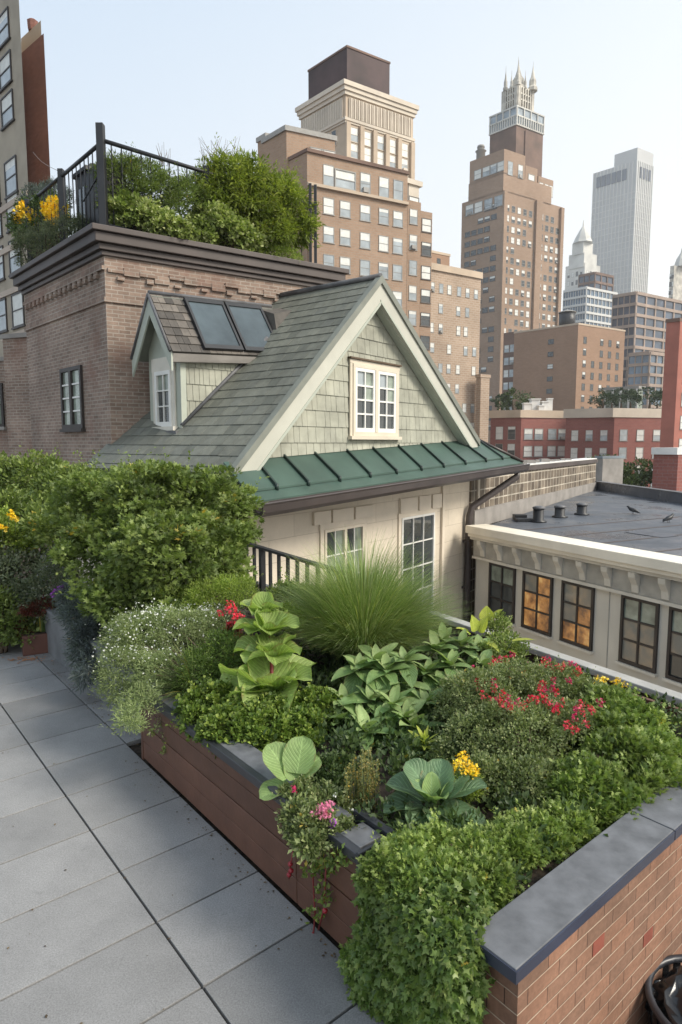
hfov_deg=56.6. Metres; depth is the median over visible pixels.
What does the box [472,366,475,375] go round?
window
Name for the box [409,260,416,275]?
window
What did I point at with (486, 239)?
window
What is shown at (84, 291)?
penthouse
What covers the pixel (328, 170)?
window
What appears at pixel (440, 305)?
window
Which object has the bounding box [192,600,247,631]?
silver plant
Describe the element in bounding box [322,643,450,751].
hosta
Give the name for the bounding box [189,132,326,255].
bamboo
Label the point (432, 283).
window
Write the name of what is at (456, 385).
window
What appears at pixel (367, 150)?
window
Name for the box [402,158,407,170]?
window
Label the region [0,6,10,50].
window
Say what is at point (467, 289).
window
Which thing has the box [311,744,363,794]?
dark plant
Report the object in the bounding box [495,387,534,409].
roof tree
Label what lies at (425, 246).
window
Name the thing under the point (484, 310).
window
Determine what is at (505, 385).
window
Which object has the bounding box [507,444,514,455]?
window
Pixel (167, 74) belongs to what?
sky
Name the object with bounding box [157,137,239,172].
bare twigs
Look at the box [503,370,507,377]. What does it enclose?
window
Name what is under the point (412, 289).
window
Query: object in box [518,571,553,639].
window
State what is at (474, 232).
window
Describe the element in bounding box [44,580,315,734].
grey planter
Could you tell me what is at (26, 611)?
red leaved plant
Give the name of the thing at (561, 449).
window
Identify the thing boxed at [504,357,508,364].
window
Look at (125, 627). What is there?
white flower bush
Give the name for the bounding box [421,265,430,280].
window
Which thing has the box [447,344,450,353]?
window
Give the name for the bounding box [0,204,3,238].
window
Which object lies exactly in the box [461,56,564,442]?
crowned tower
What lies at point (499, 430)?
window
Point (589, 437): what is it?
window
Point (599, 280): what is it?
office building
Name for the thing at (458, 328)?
window
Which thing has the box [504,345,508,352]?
window
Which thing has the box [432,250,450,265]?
roof bulkhead
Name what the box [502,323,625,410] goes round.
brick building
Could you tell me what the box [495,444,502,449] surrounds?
window
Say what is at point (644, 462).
street tree
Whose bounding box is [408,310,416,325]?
window
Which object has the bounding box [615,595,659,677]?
window
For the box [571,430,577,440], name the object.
window
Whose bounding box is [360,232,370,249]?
window
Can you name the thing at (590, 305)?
office building
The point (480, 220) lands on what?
window
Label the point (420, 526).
window
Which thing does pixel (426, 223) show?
window
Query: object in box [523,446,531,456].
window
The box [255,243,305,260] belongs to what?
roof shrub
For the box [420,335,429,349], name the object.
window
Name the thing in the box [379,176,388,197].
window
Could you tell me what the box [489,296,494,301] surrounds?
window
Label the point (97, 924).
terrace floor
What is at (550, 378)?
window
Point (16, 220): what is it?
yellow flower bush
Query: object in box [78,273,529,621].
gable house
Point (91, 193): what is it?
shrub
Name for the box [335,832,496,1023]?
ivy
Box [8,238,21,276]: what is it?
window
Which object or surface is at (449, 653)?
hosta
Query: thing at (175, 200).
roof shrub
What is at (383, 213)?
window
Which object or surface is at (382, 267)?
window
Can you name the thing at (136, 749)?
terrace slab
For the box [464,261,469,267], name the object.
window
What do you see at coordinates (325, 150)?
window
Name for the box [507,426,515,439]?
window
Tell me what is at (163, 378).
window
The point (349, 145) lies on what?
apartment tower
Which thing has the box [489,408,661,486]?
red building
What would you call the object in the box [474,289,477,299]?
window
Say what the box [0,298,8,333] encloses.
window
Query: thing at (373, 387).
window
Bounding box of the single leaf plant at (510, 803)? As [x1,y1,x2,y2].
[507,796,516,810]
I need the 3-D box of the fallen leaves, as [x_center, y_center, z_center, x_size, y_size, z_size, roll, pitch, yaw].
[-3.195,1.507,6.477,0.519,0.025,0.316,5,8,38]
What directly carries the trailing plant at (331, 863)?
hanging from the raised planter at (590, 932)
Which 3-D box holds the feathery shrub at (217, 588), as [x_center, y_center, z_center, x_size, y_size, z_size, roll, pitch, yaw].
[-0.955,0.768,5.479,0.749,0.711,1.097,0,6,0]
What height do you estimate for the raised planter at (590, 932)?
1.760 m
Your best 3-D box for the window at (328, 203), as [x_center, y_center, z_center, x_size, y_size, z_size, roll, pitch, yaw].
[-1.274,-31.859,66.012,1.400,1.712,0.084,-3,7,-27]
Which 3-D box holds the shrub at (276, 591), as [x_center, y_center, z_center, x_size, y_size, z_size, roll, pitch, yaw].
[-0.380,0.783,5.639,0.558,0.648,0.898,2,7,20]
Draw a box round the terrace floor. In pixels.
[0,580,383,1023]
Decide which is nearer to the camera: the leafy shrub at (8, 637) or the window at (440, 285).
the leafy shrub at (8, 637)
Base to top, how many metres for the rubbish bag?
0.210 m
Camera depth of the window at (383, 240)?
69.37 m
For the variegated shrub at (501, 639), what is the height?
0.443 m
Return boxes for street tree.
[587,454,640,484]
[622,462,651,484]
[623,456,652,486]
[628,468,651,487]
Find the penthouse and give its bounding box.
[9,222,348,575]
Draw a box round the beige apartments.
[0,0,28,356]
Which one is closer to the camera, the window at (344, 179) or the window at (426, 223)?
the window at (344, 179)
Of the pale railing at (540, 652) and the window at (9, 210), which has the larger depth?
the window at (9, 210)
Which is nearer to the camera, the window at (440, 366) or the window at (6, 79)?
the window at (6, 79)
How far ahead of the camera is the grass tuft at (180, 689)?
4.24 m
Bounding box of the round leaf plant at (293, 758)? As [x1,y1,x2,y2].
[259,736,321,800]
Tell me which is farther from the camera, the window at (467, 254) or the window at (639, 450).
the window at (467, 254)
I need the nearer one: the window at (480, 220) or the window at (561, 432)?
the window at (561, 432)
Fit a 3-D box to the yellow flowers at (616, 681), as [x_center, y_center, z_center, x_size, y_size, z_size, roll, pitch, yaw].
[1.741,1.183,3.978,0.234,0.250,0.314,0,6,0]
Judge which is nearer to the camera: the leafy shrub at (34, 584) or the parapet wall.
the leafy shrub at (34, 584)
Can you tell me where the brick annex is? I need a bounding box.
[0,332,33,586]
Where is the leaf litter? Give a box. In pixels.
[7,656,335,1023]
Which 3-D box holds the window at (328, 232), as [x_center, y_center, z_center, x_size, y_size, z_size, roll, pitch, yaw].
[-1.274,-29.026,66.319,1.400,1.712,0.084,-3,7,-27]
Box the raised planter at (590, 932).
[138,632,681,1023]
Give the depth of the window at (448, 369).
101.16 m
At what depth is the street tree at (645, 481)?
50.16 m
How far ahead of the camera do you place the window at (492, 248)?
223.68 m
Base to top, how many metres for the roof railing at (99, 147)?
1.669 m
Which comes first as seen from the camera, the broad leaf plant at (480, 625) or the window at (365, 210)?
the broad leaf plant at (480, 625)
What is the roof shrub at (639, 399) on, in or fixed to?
on the red building at (630, 434)
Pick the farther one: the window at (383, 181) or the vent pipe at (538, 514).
the window at (383, 181)
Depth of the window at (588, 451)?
113.40 m
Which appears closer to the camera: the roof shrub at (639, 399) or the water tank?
the roof shrub at (639, 399)
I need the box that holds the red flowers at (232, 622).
[217,600,246,639]
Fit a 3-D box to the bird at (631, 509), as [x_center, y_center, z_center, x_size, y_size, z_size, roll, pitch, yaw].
[7.896,-0.055,17.114,0.363,0.226,0.122,4,7,34]
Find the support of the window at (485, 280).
in the crowned tower at (512, 233)
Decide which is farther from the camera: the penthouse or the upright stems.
the penthouse
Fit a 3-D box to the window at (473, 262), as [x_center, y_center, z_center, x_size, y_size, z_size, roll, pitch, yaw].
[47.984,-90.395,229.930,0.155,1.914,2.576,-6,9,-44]
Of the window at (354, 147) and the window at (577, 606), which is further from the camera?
the window at (354, 147)
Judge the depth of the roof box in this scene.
15.51 m
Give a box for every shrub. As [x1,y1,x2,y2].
[0,535,87,635]
[0,583,39,653]
[9,209,89,265]
[15,175,75,208]
[34,541,79,603]
[73,162,127,229]
[84,142,215,227]
[96,189,201,241]
[172,626,252,693]
[178,570,269,618]
[188,200,270,252]
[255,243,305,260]
[263,567,317,609]
[417,649,605,810]
[465,610,537,667]
[525,749,655,835]
[566,681,681,803]
[587,387,618,407]
[596,394,625,407]
[605,387,637,407]
[618,388,642,407]
[634,386,662,408]
[649,390,662,408]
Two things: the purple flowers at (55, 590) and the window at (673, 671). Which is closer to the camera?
the purple flowers at (55, 590)
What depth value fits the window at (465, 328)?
102.37 m
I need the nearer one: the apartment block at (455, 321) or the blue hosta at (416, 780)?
the blue hosta at (416, 780)
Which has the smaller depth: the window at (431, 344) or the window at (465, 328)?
the window at (431, 344)
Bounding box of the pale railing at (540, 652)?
[417,609,681,706]
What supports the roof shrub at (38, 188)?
on the penthouse
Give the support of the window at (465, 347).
in the apartment block at (455, 321)
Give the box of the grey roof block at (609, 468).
[595,456,624,483]
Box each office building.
[563,286,617,327]
[578,272,613,291]
[627,351,664,408]
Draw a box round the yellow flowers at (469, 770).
[452,750,484,802]
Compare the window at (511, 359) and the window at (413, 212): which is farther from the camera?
the window at (511, 359)
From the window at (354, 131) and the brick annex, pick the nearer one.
the brick annex
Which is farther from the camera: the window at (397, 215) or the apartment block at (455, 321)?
the apartment block at (455, 321)
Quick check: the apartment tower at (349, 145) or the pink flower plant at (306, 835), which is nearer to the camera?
the pink flower plant at (306, 835)
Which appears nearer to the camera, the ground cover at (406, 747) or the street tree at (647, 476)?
the ground cover at (406, 747)
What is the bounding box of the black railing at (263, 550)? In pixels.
[188,543,341,591]
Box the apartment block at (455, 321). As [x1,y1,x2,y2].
[430,263,490,442]
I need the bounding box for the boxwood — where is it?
[165,673,342,757]
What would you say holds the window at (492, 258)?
in the crowned tower at (512, 233)
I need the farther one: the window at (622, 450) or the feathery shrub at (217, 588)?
the window at (622, 450)
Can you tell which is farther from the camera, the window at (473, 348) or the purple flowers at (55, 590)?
the window at (473, 348)
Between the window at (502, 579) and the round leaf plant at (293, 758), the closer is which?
the round leaf plant at (293, 758)
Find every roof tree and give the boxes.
[489,393,514,407]
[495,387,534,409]
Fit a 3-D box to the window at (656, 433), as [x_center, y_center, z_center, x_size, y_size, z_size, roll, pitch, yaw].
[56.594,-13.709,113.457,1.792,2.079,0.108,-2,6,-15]
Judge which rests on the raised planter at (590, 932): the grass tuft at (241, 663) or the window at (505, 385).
the grass tuft at (241, 663)
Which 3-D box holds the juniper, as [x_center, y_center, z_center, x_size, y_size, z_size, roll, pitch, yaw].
[-2.389,1.058,5.798,0.604,0.875,1.446,-3,7,-27]
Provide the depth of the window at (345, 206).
66.91 m
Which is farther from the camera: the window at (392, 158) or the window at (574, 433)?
the window at (574, 433)
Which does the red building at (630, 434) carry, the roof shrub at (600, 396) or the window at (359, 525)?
the roof shrub at (600, 396)
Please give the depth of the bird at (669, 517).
15.21 m
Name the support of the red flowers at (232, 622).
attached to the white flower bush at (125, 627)
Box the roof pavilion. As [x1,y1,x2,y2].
[602,386,645,407]
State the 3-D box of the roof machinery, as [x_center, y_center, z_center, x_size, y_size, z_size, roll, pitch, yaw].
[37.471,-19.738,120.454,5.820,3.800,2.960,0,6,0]
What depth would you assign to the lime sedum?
4.77 m
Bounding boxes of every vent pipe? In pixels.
[531,506,546,522]
[552,505,567,517]
[574,502,588,514]
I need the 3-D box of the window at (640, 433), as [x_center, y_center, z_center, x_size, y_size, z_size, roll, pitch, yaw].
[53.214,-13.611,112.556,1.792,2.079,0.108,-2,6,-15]
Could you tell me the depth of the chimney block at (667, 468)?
46.38 m
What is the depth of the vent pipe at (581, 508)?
16.84 m
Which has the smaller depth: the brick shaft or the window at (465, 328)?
the brick shaft
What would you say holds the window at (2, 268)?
in the beige apartments
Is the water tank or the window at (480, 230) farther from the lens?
the window at (480, 230)
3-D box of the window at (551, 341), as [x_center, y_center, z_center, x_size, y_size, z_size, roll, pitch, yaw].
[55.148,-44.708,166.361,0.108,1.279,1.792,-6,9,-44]
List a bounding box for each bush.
[0,495,33,578]
[3,188,72,261]
[41,450,269,631]
[87,593,237,735]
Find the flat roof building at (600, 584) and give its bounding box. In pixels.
[465,481,681,692]
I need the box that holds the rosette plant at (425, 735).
[408,725,438,756]
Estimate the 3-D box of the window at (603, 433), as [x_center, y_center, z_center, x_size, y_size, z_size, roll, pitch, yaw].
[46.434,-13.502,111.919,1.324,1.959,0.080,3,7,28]
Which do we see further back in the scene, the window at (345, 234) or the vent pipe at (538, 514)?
the window at (345, 234)
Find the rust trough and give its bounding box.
[21,630,47,655]
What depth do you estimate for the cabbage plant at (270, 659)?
4.04 m
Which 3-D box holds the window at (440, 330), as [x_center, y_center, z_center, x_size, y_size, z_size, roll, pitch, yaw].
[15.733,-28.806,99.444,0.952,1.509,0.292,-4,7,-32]
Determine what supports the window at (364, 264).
in the apartment tower at (349, 145)
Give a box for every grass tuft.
[148,632,232,708]
[193,632,243,667]
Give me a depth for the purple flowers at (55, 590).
6.26 m
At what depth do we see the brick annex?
14.60 m
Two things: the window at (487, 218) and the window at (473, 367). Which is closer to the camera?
the window at (473, 367)
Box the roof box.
[512,514,532,521]
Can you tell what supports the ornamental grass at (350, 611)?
on the raised planter at (590, 932)
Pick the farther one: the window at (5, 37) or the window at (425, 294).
the window at (425, 294)
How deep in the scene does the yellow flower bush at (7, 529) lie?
7.20 m
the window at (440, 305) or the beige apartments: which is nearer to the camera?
the beige apartments
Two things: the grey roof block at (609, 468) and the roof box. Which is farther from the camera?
the grey roof block at (609, 468)
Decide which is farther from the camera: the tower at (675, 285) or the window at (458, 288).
the tower at (675, 285)
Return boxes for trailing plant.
[147,716,165,754]
[286,843,352,933]
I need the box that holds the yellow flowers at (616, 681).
[593,676,628,687]
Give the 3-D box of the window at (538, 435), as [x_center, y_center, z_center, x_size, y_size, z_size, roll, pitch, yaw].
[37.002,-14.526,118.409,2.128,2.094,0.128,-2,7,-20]
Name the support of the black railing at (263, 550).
on the terrace floor
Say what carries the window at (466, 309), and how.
in the apartment block at (455, 321)
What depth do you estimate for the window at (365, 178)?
67.60 m
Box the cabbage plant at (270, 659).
[218,591,315,723]
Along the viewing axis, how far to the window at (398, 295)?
70.86 m
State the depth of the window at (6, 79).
38.88 m
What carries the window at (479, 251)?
in the crowned tower at (512, 233)
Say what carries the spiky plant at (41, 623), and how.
in the rust trough
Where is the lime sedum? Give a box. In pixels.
[276,600,309,637]
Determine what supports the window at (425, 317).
in the apartment tower at (349, 145)
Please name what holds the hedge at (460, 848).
on the raised planter at (590, 932)
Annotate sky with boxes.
[19,0,681,310]
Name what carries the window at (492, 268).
in the crowned tower at (512, 233)
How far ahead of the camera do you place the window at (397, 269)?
70.47 m
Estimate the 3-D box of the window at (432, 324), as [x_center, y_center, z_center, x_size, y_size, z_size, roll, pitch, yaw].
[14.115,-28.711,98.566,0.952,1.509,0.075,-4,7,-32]
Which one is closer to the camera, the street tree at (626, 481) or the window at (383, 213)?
the street tree at (626, 481)
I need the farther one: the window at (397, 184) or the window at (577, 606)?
the window at (397, 184)
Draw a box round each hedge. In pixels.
[0,445,243,556]
[351,792,601,912]
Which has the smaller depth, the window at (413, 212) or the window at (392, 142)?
the window at (413, 212)
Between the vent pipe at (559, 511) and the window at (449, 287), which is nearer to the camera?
the vent pipe at (559, 511)
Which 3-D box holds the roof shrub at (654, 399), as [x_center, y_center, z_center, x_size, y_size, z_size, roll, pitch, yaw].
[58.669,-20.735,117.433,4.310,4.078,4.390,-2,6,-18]
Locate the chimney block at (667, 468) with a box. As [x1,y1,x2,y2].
[651,447,681,490]
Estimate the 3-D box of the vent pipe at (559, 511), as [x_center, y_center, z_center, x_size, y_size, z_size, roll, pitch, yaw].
[5.647,-0.022,16.339,0.390,0.320,0.390,0,6,0]
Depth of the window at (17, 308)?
40.52 m
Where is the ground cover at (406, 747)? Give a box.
[94,579,681,893]
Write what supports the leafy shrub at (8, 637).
on the terrace floor
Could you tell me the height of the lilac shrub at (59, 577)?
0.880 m
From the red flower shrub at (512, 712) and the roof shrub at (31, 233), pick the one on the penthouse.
the roof shrub at (31, 233)
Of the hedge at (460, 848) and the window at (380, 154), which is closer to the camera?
the hedge at (460, 848)
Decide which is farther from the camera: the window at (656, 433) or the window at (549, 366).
the window at (549, 366)
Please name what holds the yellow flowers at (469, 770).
on the raised planter at (590, 932)
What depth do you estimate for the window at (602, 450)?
112.22 m
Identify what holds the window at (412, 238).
in the apartment tower at (349, 145)
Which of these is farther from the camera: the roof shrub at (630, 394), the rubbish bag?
the roof shrub at (630, 394)
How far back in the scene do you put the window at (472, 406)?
104.60 m
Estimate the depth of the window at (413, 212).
74.57 m
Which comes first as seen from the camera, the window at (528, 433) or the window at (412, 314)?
the window at (412, 314)
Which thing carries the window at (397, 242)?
in the apartment tower at (349, 145)
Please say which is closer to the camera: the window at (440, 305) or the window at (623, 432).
the window at (440, 305)
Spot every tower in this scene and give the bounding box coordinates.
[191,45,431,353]
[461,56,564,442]
[565,220,599,289]
[591,147,653,293]
[611,291,681,386]
[660,318,681,447]
[669,249,681,300]
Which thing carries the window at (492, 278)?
in the crowned tower at (512, 233)
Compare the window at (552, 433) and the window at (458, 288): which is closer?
the window at (458, 288)
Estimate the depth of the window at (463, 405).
103.66 m
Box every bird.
[626,506,639,512]
[662,513,674,522]
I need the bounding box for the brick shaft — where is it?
[21,18,49,257]
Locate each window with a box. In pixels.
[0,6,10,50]
[0,49,12,93]
[0,88,14,131]
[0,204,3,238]
[0,245,5,281]
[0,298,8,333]
[0,383,6,429]
[4,154,18,199]
[5,192,17,233]
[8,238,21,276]
[11,291,25,329]
[59,365,85,431]
[151,357,177,430]
[319,517,366,585]
[322,149,335,153]
[323,164,333,186]
[323,197,334,215]
[323,225,334,243]
[323,254,333,265]
[335,168,355,190]
[339,200,350,218]
[339,228,350,246]
[340,256,350,274]
[348,358,401,439]
[351,126,358,143]
[351,143,357,158]
[359,204,370,222]
[359,259,369,275]
[360,172,370,193]
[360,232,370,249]
[364,147,370,161]
[365,131,371,147]
[377,151,383,164]
[378,135,384,151]
[378,208,389,225]
[378,235,388,252]
[378,262,388,279]
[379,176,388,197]
[390,139,395,154]
[390,154,395,167]
[392,210,402,227]
[392,237,402,254]
[392,264,402,281]
[392,291,402,307]
[393,179,402,200]
[397,508,437,610]
[402,142,408,158]
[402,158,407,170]
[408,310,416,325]
[409,208,417,225]
[409,234,417,250]
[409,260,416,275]
[409,285,416,300]
[420,289,430,303]
[420,312,430,326]
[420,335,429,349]
[421,218,431,233]
[421,242,430,256]
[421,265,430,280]
[430,342,434,352]
[431,282,434,292]
[431,322,433,332]
[438,324,442,333]
[438,363,442,372]
[439,283,443,293]
[439,303,442,313]
[446,364,450,373]
[447,285,451,294]
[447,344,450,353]
[455,384,458,393]
[456,306,460,315]
[456,326,460,335]
[456,365,459,374]
[457,286,461,296]
[462,403,465,412]
[463,346,467,355]
[464,251,469,257]
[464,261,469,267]
[464,327,467,336]
[465,288,469,297]
[465,307,469,317]
[470,260,475,265]
[470,404,474,412]
[471,229,476,235]
[472,347,475,356]
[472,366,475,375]
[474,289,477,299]
[477,217,483,224]
[477,228,482,234]
[477,238,482,244]
[477,248,482,254]
[482,277,488,283]
[482,307,487,313]
[483,267,488,272]
[484,215,489,222]
[484,226,489,232]
[484,236,489,242]
[484,246,489,252]
[488,562,515,626]
[489,255,495,261]
[489,275,494,281]
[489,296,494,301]
[490,213,496,220]
[490,245,495,251]
[490,265,495,271]
[495,427,502,439]
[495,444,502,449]
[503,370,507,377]
[503,382,507,389]
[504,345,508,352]
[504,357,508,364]
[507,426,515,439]
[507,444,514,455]
[509,357,513,364]
[510,344,513,351]
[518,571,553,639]
[523,429,532,439]
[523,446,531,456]
[534,429,543,439]
[534,446,542,456]
[546,376,552,381]
[546,389,551,393]
[547,364,552,368]
[547,429,556,439]
[547,446,555,456]
[548,339,553,344]
[556,580,594,654]
[557,429,565,439]
[557,446,564,456]
[570,448,577,458]
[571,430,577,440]
[585,430,592,440]
[585,448,591,457]
[599,448,606,455]
[600,430,607,440]
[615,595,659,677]
[619,429,627,440]
[619,447,626,458]
[635,447,643,458]
[636,429,644,440]
[653,430,660,440]
[662,606,681,687]
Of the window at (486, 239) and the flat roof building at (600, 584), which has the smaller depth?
the flat roof building at (600, 584)
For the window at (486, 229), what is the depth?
224.83 m
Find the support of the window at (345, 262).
in the apartment tower at (349, 145)
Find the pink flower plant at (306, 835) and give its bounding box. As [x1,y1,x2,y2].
[272,774,359,867]
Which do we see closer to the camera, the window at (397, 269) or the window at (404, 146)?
the window at (397, 269)
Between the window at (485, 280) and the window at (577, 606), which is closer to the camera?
the window at (577, 606)
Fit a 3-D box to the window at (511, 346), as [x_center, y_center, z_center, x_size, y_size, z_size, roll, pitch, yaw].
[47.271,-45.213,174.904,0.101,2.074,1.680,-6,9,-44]
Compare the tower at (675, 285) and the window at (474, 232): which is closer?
the window at (474, 232)
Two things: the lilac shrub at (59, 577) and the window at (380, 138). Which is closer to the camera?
the lilac shrub at (59, 577)
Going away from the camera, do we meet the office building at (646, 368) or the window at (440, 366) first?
the window at (440, 366)
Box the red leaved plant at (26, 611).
[13,588,56,639]
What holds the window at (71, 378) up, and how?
in the penthouse
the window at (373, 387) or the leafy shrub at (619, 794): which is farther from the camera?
the window at (373, 387)
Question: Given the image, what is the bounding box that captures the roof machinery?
[522,398,553,409]
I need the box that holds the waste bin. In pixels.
[644,954,681,1023]
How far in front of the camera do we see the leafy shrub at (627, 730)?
3.31 m
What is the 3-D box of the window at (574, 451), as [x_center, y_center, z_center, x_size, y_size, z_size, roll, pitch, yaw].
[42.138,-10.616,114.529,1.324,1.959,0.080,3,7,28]
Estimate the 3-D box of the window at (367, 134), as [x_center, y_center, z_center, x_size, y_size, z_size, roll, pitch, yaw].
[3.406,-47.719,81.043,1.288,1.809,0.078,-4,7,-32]
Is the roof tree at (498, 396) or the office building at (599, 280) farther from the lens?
the office building at (599, 280)
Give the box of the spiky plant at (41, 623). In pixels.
[21,608,45,631]
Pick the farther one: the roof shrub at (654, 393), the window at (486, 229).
the window at (486, 229)
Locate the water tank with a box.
[558,310,575,324]
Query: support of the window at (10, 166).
in the beige apartments
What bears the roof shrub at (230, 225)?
on the penthouse
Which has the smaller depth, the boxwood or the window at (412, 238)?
the boxwood
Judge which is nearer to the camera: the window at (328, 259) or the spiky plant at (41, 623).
the spiky plant at (41, 623)
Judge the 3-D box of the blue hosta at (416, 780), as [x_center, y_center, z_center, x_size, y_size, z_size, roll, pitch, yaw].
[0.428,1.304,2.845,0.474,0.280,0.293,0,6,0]
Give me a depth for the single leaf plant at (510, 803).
2.94 m
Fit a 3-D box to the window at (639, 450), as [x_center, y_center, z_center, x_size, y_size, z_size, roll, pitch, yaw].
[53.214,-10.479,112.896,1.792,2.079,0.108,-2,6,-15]
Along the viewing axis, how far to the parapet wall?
18.84 m
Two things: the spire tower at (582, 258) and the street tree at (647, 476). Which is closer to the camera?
the street tree at (647, 476)
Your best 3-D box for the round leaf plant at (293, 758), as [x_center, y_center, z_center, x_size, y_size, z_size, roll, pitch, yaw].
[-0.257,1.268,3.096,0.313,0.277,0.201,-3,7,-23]
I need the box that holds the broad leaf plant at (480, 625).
[456,606,532,655]
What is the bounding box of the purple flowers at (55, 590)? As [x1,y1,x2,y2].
[50,585,63,601]
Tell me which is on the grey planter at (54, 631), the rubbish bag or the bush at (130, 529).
the bush at (130, 529)
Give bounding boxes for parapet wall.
[469,458,597,619]
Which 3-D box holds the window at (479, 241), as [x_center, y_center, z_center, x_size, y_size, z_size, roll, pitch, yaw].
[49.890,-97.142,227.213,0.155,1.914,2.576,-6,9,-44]
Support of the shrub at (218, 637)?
on the raised planter at (590, 932)
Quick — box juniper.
[47,576,112,694]
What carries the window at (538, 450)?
in the red building at (630, 434)
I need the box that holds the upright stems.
[343,745,380,812]
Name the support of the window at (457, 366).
in the apartment block at (455, 321)
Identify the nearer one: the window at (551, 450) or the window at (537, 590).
the window at (537, 590)
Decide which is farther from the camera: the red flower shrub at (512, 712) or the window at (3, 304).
the window at (3, 304)
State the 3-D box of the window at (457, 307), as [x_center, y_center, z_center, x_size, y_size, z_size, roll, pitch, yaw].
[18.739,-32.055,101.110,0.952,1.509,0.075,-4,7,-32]
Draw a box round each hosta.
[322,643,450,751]
[383,758,486,830]
[410,622,503,691]
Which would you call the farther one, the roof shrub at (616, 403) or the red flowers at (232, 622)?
the roof shrub at (616, 403)
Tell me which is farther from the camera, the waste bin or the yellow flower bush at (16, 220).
the yellow flower bush at (16, 220)
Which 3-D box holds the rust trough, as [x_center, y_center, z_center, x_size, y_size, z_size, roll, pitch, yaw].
[-3.095,1.364,6.829,0.620,0.215,0.280,-3,7,-29]
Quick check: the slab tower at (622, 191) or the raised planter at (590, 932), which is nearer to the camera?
the raised planter at (590, 932)
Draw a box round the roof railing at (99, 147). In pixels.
[24,122,316,262]
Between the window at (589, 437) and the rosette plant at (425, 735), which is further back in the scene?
the window at (589, 437)
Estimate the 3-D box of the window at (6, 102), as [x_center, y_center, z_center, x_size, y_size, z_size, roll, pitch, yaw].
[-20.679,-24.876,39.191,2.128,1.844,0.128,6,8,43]
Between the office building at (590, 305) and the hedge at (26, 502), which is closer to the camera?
the hedge at (26, 502)
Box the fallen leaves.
[2,656,45,663]
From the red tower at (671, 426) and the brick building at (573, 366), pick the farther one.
the brick building at (573, 366)
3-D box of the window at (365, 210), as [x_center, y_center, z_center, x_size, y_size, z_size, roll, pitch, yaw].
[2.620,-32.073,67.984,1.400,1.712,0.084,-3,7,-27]
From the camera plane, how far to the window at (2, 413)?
15.20 m
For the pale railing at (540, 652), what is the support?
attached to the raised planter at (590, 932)
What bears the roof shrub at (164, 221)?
on the penthouse
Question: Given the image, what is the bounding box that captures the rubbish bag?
[645,965,681,1023]
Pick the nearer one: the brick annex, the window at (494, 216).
the brick annex
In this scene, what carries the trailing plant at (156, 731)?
hanging from the raised planter at (590, 932)
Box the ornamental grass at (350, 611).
[257,525,470,668]
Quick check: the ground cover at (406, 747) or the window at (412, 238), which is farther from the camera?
the window at (412, 238)
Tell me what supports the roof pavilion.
on the red building at (630, 434)
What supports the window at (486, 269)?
in the crowned tower at (512, 233)
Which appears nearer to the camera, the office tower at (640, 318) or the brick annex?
the brick annex
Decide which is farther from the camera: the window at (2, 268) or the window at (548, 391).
the window at (548, 391)

